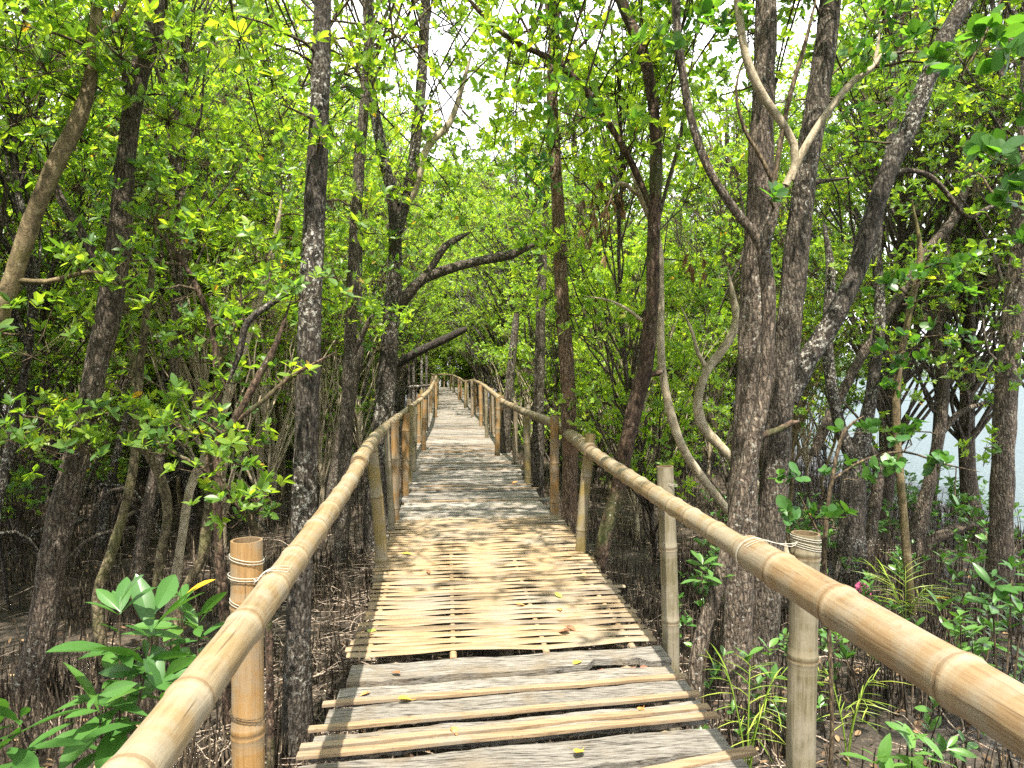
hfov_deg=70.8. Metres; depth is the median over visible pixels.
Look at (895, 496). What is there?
sprout
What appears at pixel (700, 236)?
slender mangrove
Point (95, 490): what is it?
slender mangrove
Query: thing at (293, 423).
mangrove sapling
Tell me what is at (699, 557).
mangrove seedling
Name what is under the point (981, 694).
bamboo railing
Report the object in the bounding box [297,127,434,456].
slender mangrove
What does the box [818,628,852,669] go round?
sprout
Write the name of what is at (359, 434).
mangrove sapling
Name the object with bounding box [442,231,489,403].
mangrove tree
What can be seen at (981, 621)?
sprout
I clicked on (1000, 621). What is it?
sprout
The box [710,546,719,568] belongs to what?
sprout
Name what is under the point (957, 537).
sprout
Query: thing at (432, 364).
mangrove sapling
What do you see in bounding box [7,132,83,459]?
slender mangrove
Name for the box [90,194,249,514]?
mangrove sapling
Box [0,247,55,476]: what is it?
mangrove sapling
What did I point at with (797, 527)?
sprout
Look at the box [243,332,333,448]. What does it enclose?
mangrove sapling
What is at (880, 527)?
sprout
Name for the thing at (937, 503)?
sprout
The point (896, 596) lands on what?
palm seedling
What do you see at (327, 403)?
mangrove sapling
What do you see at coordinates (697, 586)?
sprout
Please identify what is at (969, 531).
sprout
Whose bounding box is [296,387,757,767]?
boardwalk
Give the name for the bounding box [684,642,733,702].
sprout
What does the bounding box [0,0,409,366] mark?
mangrove tree
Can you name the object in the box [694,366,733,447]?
mangrove sapling
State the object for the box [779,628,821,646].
sprout
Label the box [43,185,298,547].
mangrove sapling
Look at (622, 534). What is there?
breathing root undergrowth
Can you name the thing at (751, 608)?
mangrove tree
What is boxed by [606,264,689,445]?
mangrove sapling
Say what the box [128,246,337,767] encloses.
mangrove sapling
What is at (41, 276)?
mangrove sapling
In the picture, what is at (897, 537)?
sprout
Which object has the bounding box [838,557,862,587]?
sprout
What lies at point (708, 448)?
mangrove sapling
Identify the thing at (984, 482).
sprout
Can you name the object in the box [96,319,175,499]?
mangrove sapling
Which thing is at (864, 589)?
sprout
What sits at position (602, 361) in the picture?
mangrove sapling
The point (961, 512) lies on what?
sprout
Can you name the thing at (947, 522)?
sprout
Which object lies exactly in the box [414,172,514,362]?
mangrove tree
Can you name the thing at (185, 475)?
slender mangrove
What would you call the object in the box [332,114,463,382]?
mangrove tree
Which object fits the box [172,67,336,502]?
slender mangrove
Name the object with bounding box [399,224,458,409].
mangrove tree
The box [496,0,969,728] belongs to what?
mangrove tree
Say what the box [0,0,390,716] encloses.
mangrove tree
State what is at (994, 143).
round leaf tree
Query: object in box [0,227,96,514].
mangrove sapling
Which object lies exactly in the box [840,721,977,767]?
mangrove seedling
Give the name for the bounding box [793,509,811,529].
sprout
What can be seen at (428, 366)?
mangrove sapling
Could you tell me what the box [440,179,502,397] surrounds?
mangrove tree
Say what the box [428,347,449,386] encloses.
mangrove sapling
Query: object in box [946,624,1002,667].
sprout
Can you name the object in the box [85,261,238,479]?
mangrove sapling
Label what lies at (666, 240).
mangrove tree
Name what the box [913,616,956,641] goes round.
sprout
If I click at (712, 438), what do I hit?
mangrove tree
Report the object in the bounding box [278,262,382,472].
mangrove sapling
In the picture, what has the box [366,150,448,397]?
mangrove tree
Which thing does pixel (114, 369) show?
mangrove sapling
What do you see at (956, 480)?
sprout
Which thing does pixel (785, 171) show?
slender mangrove
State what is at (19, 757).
mangrove seedling
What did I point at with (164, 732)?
bamboo railing
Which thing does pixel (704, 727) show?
sprout
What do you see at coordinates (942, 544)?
sprout
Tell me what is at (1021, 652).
sprout
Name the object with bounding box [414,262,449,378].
mangrove tree
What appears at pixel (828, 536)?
sprout
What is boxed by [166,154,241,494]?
slender mangrove
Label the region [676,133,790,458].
slender mangrove
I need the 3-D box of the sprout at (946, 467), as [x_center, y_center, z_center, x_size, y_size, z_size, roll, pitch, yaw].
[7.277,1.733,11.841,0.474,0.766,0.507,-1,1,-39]
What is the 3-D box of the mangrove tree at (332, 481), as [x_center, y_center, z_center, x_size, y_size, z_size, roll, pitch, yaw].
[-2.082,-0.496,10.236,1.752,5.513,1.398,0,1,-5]
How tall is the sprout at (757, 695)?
0.411 m
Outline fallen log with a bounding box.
[397,327,467,430]
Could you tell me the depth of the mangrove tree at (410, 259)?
19.76 m
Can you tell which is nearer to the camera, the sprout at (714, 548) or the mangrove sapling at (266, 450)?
the sprout at (714, 548)
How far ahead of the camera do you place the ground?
6.28 m
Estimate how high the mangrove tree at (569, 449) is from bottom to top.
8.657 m
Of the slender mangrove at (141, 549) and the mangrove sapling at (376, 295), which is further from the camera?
the mangrove sapling at (376, 295)
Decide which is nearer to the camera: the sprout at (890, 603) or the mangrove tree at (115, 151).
the sprout at (890, 603)
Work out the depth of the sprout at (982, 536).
8.26 m
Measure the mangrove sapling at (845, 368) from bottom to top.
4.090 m
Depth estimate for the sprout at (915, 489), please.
10.45 m
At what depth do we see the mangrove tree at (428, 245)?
28.21 m
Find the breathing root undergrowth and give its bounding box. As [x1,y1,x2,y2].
[0,426,1023,767]
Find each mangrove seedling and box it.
[0,698,85,767]
[46,574,203,767]
[127,644,189,719]
[130,579,226,767]
[681,550,734,726]
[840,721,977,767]
[923,574,983,719]
[941,609,1012,745]
[964,556,1023,767]
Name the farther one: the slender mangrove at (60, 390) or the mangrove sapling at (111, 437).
the slender mangrove at (60, 390)
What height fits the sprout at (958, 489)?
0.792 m
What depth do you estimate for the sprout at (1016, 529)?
8.87 m
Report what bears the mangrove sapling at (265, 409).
on the ground
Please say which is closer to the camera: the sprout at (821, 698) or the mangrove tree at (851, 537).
the sprout at (821, 698)
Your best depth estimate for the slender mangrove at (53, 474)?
12.35 m
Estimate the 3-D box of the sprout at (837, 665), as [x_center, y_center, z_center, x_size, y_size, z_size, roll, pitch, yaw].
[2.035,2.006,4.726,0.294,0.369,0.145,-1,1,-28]
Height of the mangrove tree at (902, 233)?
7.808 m
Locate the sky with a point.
(479, 101)
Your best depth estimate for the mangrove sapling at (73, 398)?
16.29 m
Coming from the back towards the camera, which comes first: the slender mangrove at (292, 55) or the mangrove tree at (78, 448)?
the slender mangrove at (292, 55)
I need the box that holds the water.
[724,370,1023,535]
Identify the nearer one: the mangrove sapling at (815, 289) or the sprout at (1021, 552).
the sprout at (1021, 552)
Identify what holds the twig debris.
on the ground
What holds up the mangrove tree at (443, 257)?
on the ground
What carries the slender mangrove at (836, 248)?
on the ground
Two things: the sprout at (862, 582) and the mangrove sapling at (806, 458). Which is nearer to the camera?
the sprout at (862, 582)
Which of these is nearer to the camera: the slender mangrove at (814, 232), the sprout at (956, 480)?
the sprout at (956, 480)
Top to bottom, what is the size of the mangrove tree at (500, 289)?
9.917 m
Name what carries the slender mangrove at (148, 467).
on the ground
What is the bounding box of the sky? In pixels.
[0,0,1023,364]
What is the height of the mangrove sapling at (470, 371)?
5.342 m
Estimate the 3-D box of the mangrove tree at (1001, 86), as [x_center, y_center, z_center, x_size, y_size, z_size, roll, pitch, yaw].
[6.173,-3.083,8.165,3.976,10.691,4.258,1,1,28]
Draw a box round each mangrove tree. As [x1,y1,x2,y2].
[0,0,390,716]
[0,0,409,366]
[2,0,143,22]
[26,0,342,489]
[44,15,265,435]
[52,0,475,765]
[142,0,374,452]
[173,0,539,573]
[206,0,544,556]
[232,75,307,195]
[258,73,447,423]
[300,57,440,409]
[303,152,426,528]
[331,0,649,573]
[332,82,445,324]
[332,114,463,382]
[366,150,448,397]
[376,0,751,625]
[395,190,450,412]
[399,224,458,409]
[401,146,485,372]
[402,225,433,352]
[405,147,461,396]
[410,212,448,398]
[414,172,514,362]
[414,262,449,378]
[421,158,485,386]
[424,180,551,429]
[427,171,525,398]
[427,200,523,408]
[438,149,569,420]
[439,93,634,395]
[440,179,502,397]
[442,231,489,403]
[448,271,495,406]
[452,179,533,302]
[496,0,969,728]
[498,168,609,523]
[500,313,519,452]
[505,0,1023,694]
[526,30,715,444]
[571,144,727,516]
[631,212,694,262]
[632,49,868,381]
[664,227,788,552]
[697,0,1010,584]
[704,93,865,407]
[714,0,1017,492]
[744,0,1020,528]
[802,0,1019,505]
[805,0,1023,528]
[808,0,1023,604]
[808,40,1018,565]
[848,203,1009,551]
[859,0,1023,387]
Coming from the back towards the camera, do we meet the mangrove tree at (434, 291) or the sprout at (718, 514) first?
the mangrove tree at (434, 291)
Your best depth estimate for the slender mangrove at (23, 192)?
8.38 m
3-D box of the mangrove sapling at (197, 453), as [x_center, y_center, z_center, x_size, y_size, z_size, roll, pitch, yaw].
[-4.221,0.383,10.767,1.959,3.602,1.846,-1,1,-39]
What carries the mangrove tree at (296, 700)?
on the ground
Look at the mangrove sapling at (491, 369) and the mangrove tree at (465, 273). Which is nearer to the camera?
the mangrove sapling at (491, 369)
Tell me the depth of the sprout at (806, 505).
10.10 m
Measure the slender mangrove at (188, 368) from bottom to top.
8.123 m
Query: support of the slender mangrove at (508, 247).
on the ground
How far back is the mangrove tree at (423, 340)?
45.57 m
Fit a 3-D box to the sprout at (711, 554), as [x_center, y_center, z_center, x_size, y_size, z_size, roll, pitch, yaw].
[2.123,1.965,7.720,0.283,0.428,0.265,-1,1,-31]
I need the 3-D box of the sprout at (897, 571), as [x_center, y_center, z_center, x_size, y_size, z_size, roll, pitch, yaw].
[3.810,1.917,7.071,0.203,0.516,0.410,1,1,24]
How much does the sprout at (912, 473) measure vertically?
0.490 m
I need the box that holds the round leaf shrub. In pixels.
[767,416,978,767]
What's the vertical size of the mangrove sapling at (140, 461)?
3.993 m
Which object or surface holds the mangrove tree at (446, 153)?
on the ground
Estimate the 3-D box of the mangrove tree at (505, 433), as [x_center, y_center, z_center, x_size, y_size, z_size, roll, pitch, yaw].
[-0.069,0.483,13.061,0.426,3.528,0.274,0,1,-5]
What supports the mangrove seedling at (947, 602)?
on the ground
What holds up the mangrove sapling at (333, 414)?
on the ground
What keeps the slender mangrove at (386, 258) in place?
on the ground
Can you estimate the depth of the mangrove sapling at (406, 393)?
48.08 m
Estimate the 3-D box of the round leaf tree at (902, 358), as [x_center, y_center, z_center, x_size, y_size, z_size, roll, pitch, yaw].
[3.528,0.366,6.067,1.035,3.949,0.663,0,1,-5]
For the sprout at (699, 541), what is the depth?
7.21 m
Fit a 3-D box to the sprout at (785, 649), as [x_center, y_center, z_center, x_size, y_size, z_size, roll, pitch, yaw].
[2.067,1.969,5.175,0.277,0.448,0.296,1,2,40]
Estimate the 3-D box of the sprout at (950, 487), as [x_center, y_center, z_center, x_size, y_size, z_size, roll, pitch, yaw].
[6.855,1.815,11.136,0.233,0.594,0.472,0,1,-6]
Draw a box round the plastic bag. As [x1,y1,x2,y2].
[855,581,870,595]
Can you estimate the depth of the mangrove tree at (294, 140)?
13.48 m
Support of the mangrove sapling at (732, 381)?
on the ground
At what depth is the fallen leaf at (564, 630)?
4.18 m
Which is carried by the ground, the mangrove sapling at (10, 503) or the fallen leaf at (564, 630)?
the mangrove sapling at (10, 503)
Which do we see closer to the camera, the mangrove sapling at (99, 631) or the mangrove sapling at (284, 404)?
the mangrove sapling at (99, 631)
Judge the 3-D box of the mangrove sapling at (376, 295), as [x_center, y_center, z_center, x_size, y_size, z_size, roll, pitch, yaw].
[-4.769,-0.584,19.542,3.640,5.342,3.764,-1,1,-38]
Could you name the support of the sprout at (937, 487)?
on the ground
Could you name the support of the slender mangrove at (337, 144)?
on the ground
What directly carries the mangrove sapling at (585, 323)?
on the ground
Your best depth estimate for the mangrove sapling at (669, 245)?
18.49 m
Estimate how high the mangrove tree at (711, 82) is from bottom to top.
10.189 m
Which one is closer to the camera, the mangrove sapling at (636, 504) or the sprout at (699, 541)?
the sprout at (699, 541)
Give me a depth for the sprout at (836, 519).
9.45 m
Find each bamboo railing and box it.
[101,373,438,767]
[415,374,1023,767]
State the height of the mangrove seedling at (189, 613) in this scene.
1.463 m
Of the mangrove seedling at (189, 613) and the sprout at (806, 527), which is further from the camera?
the sprout at (806, 527)
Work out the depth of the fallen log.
16.84 m
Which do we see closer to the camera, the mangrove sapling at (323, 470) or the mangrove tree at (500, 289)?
the mangrove sapling at (323, 470)
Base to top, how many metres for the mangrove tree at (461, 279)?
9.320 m
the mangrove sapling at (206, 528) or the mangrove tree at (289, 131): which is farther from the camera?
the mangrove tree at (289, 131)
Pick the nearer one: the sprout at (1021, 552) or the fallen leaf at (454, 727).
the fallen leaf at (454, 727)
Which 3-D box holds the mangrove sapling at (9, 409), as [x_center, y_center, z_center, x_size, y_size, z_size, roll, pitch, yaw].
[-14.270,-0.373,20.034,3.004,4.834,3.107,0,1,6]
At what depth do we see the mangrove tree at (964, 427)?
10.05 m
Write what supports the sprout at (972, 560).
on the ground
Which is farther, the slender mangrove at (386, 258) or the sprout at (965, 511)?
the slender mangrove at (386, 258)
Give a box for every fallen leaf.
[398,695,414,699]
[450,726,457,734]
[558,628,569,632]
[565,625,578,631]
[573,748,583,752]
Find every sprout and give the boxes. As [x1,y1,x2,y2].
[661,592,685,621]
[678,571,699,600]
[678,594,704,636]
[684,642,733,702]
[693,538,719,593]
[693,572,707,594]
[694,549,719,580]
[694,585,709,604]
[697,488,718,518]
[697,723,708,728]
[703,510,725,537]
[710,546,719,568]
[727,693,772,760]
[731,728,749,759]
[735,637,821,755]
[769,694,827,723]
[778,629,821,655]
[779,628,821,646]
[786,517,810,545]
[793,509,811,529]
[793,513,823,530]
[797,491,825,530]
[811,530,830,547]
[817,661,840,711]
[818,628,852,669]
[820,526,836,560]
[824,627,877,713]
[825,460,842,488]
[829,516,837,531]
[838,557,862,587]
[859,569,874,596]
[860,572,874,595]
[874,595,910,620]
[878,505,895,548]
[878,520,888,539]
[883,494,916,531]
[886,504,899,530]
[887,546,915,587]
[888,549,903,599]
[893,470,916,510]
[893,488,910,520]
[894,478,922,498]
[895,536,916,559]
[897,553,930,584]
[907,472,915,492]
[907,486,941,503]
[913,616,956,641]
[914,696,985,766]
[916,500,941,530]
[920,474,943,511]
[928,542,944,559]
[931,511,952,540]
[933,551,987,613]
[942,465,959,487]
[943,476,983,505]
[943,482,959,514]
[944,511,967,540]
[945,476,982,513]
[946,486,956,501]
[946,497,969,529]
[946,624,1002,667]
[947,534,971,582]
[948,495,985,540]
[957,493,988,541]
[959,494,988,538]
[963,598,1008,655]
[966,522,978,546]
[972,578,1002,627]
[973,542,985,555]
[975,520,988,543]
[977,548,986,589]
[977,602,1023,669]
[979,479,988,505]
[1009,662,1023,681]
[1012,645,1023,667]
[1013,501,1023,539]
[1014,528,1022,547]
[1015,549,1023,571]
[1016,558,1023,584]
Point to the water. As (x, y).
(917, 463)
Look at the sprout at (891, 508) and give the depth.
10.14 m
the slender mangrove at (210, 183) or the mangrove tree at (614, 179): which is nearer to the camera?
the slender mangrove at (210, 183)
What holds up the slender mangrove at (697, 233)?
on the ground
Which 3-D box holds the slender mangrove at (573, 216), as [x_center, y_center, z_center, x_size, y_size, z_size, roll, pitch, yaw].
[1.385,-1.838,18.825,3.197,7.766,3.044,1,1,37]
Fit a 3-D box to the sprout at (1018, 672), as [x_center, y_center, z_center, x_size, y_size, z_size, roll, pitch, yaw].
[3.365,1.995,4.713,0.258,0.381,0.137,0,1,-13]
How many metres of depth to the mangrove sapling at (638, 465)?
7.29 m
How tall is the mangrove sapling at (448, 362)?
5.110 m
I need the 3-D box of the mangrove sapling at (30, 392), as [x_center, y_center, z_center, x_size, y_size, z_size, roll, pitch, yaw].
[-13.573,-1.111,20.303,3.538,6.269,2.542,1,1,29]
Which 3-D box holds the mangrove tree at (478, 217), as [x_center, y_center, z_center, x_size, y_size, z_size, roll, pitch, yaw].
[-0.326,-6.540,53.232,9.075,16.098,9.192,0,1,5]
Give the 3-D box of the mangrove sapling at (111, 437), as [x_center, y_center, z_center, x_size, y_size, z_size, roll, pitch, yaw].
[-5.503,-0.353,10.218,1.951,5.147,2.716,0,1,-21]
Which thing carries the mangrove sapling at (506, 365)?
on the ground
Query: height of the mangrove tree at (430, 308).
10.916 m
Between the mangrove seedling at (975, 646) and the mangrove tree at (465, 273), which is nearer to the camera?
the mangrove seedling at (975, 646)
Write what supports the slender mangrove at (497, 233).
on the ground
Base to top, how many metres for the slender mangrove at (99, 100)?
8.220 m
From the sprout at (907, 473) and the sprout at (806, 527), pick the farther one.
the sprout at (907, 473)
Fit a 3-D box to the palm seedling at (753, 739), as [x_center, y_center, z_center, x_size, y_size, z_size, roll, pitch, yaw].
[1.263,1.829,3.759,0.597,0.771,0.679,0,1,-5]
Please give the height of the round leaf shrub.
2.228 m
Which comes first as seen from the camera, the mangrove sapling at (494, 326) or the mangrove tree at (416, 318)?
the mangrove sapling at (494, 326)
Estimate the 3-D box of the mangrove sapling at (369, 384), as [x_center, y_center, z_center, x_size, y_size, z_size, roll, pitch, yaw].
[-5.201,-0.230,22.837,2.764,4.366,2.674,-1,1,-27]
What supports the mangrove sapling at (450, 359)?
on the ground
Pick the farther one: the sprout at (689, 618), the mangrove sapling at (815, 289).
the mangrove sapling at (815, 289)
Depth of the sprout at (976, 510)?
9.67 m
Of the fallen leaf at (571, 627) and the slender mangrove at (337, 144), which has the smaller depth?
the fallen leaf at (571, 627)
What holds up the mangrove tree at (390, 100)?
on the ground
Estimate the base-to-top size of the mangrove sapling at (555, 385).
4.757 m
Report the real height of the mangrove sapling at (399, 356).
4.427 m
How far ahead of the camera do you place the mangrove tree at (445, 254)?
30.77 m
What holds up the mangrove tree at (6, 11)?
on the ground
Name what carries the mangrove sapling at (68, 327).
on the ground
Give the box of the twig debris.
[0,478,1023,767]
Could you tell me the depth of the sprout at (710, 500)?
10.84 m
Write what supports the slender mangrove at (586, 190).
on the ground
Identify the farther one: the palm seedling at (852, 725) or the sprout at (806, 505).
the sprout at (806, 505)
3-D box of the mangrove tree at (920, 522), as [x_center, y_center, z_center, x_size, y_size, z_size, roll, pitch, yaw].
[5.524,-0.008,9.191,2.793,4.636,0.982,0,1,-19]
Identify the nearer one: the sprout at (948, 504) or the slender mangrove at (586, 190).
the sprout at (948, 504)
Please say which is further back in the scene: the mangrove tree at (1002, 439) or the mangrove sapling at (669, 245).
the mangrove sapling at (669, 245)
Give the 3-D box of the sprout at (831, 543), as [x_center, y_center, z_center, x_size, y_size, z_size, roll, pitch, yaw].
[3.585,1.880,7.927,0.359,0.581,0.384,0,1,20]
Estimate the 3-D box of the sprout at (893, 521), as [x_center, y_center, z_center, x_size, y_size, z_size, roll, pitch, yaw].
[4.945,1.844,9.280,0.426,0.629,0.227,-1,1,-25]
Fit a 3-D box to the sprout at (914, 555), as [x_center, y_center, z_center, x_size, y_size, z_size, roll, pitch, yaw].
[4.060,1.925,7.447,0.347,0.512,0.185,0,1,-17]
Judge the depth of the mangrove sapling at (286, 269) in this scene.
13.86 m
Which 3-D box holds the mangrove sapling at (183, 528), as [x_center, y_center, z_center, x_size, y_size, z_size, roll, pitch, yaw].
[-2.048,0.202,5.685,1.492,4.304,0.756,0,1,-19]
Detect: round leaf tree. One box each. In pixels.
[861,200,983,622]
[930,3,1023,252]
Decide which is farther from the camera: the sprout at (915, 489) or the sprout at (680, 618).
the sprout at (915, 489)
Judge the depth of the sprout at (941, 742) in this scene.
3.85 m
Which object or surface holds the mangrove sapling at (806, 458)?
on the ground
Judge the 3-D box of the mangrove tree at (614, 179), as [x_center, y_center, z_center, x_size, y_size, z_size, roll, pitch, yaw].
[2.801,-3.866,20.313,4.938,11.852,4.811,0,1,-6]
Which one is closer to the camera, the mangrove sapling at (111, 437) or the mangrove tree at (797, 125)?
the mangrove sapling at (111, 437)
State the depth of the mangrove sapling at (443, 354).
49.13 m
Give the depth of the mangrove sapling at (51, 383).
15.78 m
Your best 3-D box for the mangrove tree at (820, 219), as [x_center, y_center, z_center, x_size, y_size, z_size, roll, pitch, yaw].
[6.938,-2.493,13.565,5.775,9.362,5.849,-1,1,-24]
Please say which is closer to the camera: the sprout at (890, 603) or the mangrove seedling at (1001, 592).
the mangrove seedling at (1001, 592)
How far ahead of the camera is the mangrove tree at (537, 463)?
10.02 m
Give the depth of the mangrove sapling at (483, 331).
32.79 m
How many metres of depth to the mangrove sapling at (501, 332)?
18.66 m
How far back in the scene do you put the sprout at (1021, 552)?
7.18 m
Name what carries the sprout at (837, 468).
on the ground
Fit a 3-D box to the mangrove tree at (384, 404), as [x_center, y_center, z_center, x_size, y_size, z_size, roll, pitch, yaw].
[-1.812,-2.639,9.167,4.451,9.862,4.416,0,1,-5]
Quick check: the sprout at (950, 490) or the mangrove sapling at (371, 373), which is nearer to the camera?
the sprout at (950, 490)
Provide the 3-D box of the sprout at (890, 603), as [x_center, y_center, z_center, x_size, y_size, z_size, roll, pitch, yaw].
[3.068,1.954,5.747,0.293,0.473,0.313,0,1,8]
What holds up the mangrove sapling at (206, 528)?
on the ground
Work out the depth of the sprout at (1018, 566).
7.50 m
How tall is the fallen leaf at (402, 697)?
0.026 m
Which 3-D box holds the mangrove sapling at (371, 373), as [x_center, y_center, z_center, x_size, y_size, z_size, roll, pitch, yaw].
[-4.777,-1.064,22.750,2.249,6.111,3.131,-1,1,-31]
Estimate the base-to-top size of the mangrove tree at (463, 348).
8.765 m
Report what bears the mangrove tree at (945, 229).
on the ground
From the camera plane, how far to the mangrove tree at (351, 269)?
8.03 m
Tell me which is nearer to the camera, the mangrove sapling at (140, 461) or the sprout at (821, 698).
the sprout at (821, 698)
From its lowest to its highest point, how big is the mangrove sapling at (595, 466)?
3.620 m
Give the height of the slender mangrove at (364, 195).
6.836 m
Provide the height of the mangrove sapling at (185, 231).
3.710 m
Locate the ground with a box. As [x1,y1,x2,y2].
[0,376,1023,767]
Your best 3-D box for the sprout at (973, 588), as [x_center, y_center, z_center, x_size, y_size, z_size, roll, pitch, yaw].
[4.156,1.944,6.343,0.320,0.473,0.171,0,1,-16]
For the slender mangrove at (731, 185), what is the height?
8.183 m
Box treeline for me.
[818,347,1023,379]
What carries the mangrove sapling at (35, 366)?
on the ground
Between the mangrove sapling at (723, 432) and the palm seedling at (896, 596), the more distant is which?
the mangrove sapling at (723, 432)
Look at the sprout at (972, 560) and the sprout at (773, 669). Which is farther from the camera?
the sprout at (972, 560)
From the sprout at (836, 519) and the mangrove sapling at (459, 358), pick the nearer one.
the sprout at (836, 519)
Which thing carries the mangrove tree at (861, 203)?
on the ground
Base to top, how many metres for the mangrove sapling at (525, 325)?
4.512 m
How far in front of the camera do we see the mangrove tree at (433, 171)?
52.10 m
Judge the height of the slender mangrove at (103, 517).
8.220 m
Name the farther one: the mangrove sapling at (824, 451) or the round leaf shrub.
the mangrove sapling at (824, 451)
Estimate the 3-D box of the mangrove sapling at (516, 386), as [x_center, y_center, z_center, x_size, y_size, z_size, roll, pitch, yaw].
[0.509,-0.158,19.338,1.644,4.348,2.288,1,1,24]
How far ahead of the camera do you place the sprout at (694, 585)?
6.80 m
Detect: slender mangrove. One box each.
[0,0,102,165]
[0,0,195,603]
[0,16,130,499]
[1,0,283,545]
[2,0,259,557]
[3,2,107,234]
[5,18,153,484]
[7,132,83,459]
[45,57,266,547]
[52,112,253,500]
[54,0,302,574]
[138,175,243,472]
[146,59,259,503]
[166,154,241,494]
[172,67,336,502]
[204,138,303,456]
[205,18,335,456]
[256,136,412,415]
[287,124,371,428]
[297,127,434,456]
[364,205,419,423]
[367,195,431,433]
[379,240,435,420]
[459,123,603,448]
[476,202,533,345]
[484,42,670,496]
[515,162,628,445]
[603,211,661,438]
[661,84,779,359]
[662,156,739,432]
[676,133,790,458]
[683,134,735,435]
[734,133,859,472]
[771,147,864,344]
[782,157,908,452]
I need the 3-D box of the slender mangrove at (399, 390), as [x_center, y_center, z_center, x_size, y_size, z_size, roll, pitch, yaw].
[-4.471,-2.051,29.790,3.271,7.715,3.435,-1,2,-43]
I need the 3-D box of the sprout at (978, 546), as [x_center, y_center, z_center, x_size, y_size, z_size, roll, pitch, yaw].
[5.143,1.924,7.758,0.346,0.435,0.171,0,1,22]
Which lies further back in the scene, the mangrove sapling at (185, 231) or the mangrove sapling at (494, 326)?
the mangrove sapling at (494, 326)
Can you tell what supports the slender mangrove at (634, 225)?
on the ground
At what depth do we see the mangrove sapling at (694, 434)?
13.32 m
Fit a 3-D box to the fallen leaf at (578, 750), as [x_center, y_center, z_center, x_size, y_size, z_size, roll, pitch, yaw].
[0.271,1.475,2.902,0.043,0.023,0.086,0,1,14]
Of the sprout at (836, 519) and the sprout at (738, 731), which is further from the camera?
the sprout at (836, 519)
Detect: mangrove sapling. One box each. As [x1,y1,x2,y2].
[0,19,107,450]
[0,23,177,563]
[0,184,68,406]
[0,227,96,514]
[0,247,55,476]
[1,313,36,446]
[1,373,49,408]
[4,242,84,435]
[24,239,149,492]
[27,191,191,542]
[36,252,123,388]
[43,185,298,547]
[54,222,196,645]
[62,358,148,466]
[63,200,213,491]
[64,160,260,732]
[66,307,177,486]
[81,133,213,672]
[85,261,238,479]
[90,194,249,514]
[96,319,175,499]
[127,186,369,530]
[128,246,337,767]
[151,247,297,647]
[159,148,346,650]
[161,294,295,516]
[190,220,341,495]
[205,203,402,505]
[209,262,330,473]
[220,248,293,460]
[225,342,295,463]
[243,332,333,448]
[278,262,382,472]
[283,340,366,452]
[287,274,408,425]
[288,247,414,449]
[289,354,341,446]
[356,335,379,441]
[357,284,404,410]
[363,351,379,424]
[366,317,421,389]
[400,335,424,396]
[415,336,438,391]
[416,317,447,384]
[425,310,474,388]
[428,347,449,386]
[435,330,467,386]
[436,339,463,386]
[443,313,474,384]
[454,333,485,397]
[471,308,502,386]
[471,312,554,439]
[473,337,504,410]
[480,293,522,385]
[495,268,548,435]
[495,271,595,464]
[497,293,559,414]
[500,254,615,492]
[509,0,721,562]
[545,290,628,430]
[546,238,737,538]
[551,311,624,482]
[559,230,692,514]
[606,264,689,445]
[613,285,713,466]
[627,154,776,503]
[641,237,731,462]
[643,252,737,478]
[669,305,737,474]
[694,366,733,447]
[696,297,739,467]
[716,240,909,540]
[716,360,736,422]
[730,291,852,485]
[738,247,855,473]
[800,276,892,497]
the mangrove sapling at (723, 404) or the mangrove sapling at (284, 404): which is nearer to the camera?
the mangrove sapling at (284, 404)
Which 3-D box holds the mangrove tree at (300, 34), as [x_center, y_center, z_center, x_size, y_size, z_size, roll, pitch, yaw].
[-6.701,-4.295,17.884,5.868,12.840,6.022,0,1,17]
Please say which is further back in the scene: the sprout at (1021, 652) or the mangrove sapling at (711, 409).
the mangrove sapling at (711, 409)
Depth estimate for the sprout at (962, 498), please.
9.49 m
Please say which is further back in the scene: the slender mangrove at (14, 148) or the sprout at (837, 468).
the sprout at (837, 468)
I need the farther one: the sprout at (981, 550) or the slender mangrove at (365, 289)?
the slender mangrove at (365, 289)
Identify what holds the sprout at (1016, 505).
on the ground
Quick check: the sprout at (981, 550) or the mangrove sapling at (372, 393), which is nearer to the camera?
the sprout at (981, 550)
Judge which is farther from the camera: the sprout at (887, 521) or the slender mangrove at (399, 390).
the slender mangrove at (399, 390)
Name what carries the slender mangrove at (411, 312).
on the ground
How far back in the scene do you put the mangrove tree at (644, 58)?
5.96 m
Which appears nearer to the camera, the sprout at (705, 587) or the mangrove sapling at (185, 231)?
the mangrove sapling at (185, 231)
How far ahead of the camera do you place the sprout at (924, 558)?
7.40 m
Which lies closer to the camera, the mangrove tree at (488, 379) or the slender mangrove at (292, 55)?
the slender mangrove at (292, 55)
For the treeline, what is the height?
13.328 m
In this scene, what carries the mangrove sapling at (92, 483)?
on the ground
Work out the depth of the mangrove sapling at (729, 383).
20.86 m
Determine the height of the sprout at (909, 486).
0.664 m
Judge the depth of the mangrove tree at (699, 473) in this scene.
6.32 m
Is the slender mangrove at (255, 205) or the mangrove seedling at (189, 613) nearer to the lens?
the mangrove seedling at (189, 613)
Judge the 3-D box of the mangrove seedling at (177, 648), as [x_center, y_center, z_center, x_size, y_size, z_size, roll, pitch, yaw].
[-1.200,1.578,2.523,0.309,1.361,0.232,1,2,44]
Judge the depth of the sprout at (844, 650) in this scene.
4.67 m
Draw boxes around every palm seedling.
[701,644,824,767]
[818,663,913,765]
[855,551,960,618]
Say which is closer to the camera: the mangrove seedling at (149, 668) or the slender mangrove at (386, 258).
the mangrove seedling at (149, 668)
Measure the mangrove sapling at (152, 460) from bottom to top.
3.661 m

